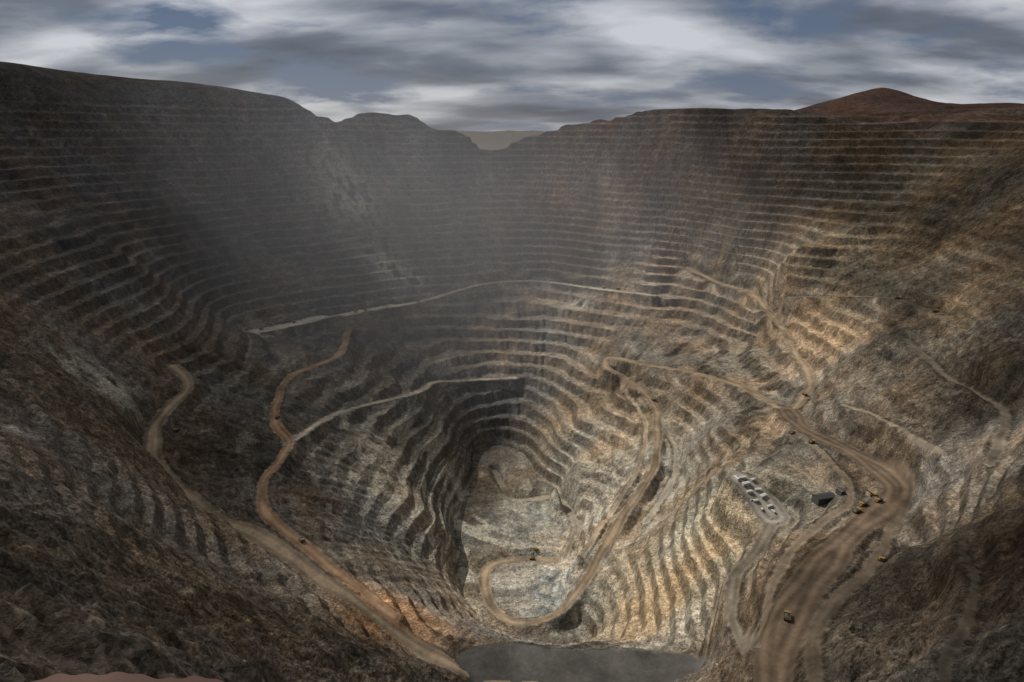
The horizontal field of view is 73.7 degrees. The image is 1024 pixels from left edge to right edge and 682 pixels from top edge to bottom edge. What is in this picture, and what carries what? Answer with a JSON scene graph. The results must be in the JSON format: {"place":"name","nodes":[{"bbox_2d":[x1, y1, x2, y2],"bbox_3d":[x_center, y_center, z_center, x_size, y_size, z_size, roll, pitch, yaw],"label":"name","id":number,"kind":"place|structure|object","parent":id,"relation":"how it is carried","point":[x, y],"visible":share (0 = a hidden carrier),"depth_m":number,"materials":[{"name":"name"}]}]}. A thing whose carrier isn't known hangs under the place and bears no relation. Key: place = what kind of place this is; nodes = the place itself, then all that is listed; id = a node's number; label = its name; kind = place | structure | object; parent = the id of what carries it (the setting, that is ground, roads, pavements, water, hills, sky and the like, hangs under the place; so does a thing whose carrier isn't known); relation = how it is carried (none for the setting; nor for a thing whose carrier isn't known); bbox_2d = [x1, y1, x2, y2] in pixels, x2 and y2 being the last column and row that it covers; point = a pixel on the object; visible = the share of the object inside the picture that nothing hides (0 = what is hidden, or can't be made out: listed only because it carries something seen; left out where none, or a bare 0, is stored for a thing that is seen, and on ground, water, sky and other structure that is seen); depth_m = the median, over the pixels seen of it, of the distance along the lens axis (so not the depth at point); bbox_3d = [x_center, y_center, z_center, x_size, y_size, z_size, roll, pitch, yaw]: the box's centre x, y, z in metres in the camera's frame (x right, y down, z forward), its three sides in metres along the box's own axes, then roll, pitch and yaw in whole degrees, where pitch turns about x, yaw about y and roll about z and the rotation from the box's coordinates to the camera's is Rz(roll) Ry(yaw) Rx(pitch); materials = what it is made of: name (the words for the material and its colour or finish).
{"place":"outdoors","nodes":[
{"label":"outdoors","id":0,"kind":"place"},
{"bbox_2d":[248,315,327,332],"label":"road","id":1,"kind":"structure","parent":0,"point":[297,322],"depth_m":2274.25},
{"bbox_2d":[256,329,400,621],"bbox_3d":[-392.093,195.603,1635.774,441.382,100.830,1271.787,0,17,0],"label":"haul road","id":2,"kind":"structure","parent":0,"point":[278,524],"depth_m":1240.38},
{"bbox_2d":[143,364,538,681],"bbox_3d":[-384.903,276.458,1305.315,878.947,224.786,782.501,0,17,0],"label":"haul road","id":3,"kind":"structure","parent":0,"point":[260,535],"depth_m":1101.31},
{"bbox_2d":[338,304,393,315],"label":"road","id":4,"kind":"structure","parent":0,"point":[360,311],"depth_m":2446.16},
{"bbox_2d":[283,376,518,444],"bbox_3d":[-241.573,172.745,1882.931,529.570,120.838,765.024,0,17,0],"label":"haul road","id":5,"kind":"structure","parent":0,"point":[307,430],"depth_m":1861.90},
{"bbox_2d":[322,279,656,318],"bbox_3d":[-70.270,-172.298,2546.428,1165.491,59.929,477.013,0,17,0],"label":"haul road","id":6,"kind":"structure","parent":0,"point":[451,292],"depth_m":2604.60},
{"bbox_2d":[0,61,1023,681],"bbox_3d":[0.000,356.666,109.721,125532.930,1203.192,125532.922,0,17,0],"label":"terrain","id":7,"kind":"structure","parent":0,"point":[150,231],"depth_m":1744.77,"materials":[{"name":"brown stone"}]},
{"bbox_2d":[811,495,833,505],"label":"walls","id":8,"kind":"structure","parent":7,"relation":"on","point":[816,500],"depth_m":1129.64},
{"bbox_2d":[812,492,835,499],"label":"roof","id":9,"kind":"structure","parent":8,"relation":"on","point":[823,495],"depth_m":1132.42,"materials":[{"name":"metal"}]},
{"bbox_2d":[835,489,845,495],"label":"walls","id":10,"kind":"structure","parent":7,"relation":"on","point":[838,492],"depth_m":1102.02,"materials":[{"name":"grey concrete"}]},
{"bbox_2d":[0,0,1023,131],"label":"sky","id":11,"kind":"structure","parent":0,"point":[459,65],"materials":[{"name":"grey"}]},
{"bbox_2d":[494,470,578,556],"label":"haul road","id":12,"kind":"structure","parent":0,"point":[567,507],"depth_m":1797.91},
{"bbox_2d":[455,643,708,681],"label":"pond","id":13,"kind":"structure","parent":0,"point":[516,662],"depth_m":1015.11,"materials":[{"name":"grey liquid"}]},
{"bbox_2d":[580,379,648,556],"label":"haul road","id":14,"kind":"structure","parent":0,"point":[592,540],"depth_m":1685.30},
{"bbox_2d":[479,266,815,625],"bbox_3d":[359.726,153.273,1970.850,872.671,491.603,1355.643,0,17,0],"label":"haul road","id":15,"kind":"structure","parent":0,"point":[608,540],"depth_m":1617.76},
{"bbox_2d":[642,417,679,523],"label":"haul road","id":16,"kind":"structure","parent":0,"point":[661,499],"depth_m":1630.83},
{"bbox_2d":[724,522,776,657],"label":"haul road","id":17,"kind":"structure","parent":0,"point":[746,641],"depth_m":985.94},
{"bbox_2d":[727,471,790,526],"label":"parking lot","id":18,"kind":"structure","parent":0,"point":[781,516],"depth_m":1179.28,"materials":[{"name":"grey gravel"}]},
{"bbox_2d":[741,481,750,485],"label":"site cabin","id":19,"kind":"object","parent":18,"relation":"on","point":[746,483],"visible":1,"depth_m":1200.12,"materials":[{"name":"white metal"}]},
{"bbox_2d":[759,493,767,498],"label":"site cabin","id":20,"kind":"object","parent":18,"relation":"on","point":[763,495],"visible":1,"depth_m":1187.60,"materials":[{"name":"white metal"}]},
{"bbox_2d":[757,433,854,636],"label":"haul road","id":21,"kind":"structure","parent":0,"point":[790,552],"depth_m":980.92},
{"bbox_2d":[752,405,916,681],"bbox_3d":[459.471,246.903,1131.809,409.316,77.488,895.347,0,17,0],"label":"haul road","id":22,"kind":"structure","parent":0,"point":[813,578],"depth_m":906.06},
{"bbox_2d":[784,610,790,620],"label":"haul truck","id":23,"kind":"object","parent":22,"relation":"on","point":[787,614],"visible":1,"depth_m":797.69,"materials":[{"name":"yellow paint"}]},
{"bbox_2d":[852,507,861,513],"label":"haul truck","id":24,"kind":"object","parent":22,"relation":"on","point":[856,510],"visible":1,"depth_m":1034.90,"materials":[{"name":"yellow paint"}]},
{"bbox_2d":[859,501,868,506],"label":"haul truck","id":25,"kind":"object","parent":22,"relation":"on","point":[862,503],"visible":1,"depth_m":1053.13,"materials":[{"name":"yellow paint"}]},
{"bbox_2d":[863,489,876,496],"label":"mining excavator","id":26,"kind":"object","parent":22,"relation":"on","point":[872,494],"visible":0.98,"depth_m":1082.88,"materials":[{"name":"yellow paint"}]},
{"bbox_2d":[874,497,883,502],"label":"haul truck","id":27,"kind":"object","parent":22,"relation":"on","point":[878,499],"visible":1,"depth_m":1062.90,"materials":[{"name":"yellow paint"}]},
{"bbox_2d":[801,497,911,681],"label":"haul road","id":28,"kind":"structure","parent":0,"point":[826,612],"depth_m":819.53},
{"bbox_2d":[878,554,884,561],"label":"haul truck","id":29,"kind":"object","parent":28,"relation":"on","point":[881,557],"visible":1,"depth_m":912.66,"materials":[{"name":"yellow paint"}]},
{"bbox_2d":[780,296,944,313],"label":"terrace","id":30,"kind":"structure","parent":0,"point":[903,300],"depth_m":1732.34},
{"bbox_2d":[842,404,945,453],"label":"haul road","id":31,"kind":"structure","parent":0,"point":[922,443],"depth_m":1148.90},
{"bbox_2d":[903,338,1012,465],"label":"haul road","id":32,"kind":"structure","parent":0,"point":[996,452],"depth_m":1122.54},
{"bbox_2d":[938,540,980,681],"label":"haul road","id":33,"kind":"structure","parent":0,"point":[955,642],"depth_m":579.92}
]}

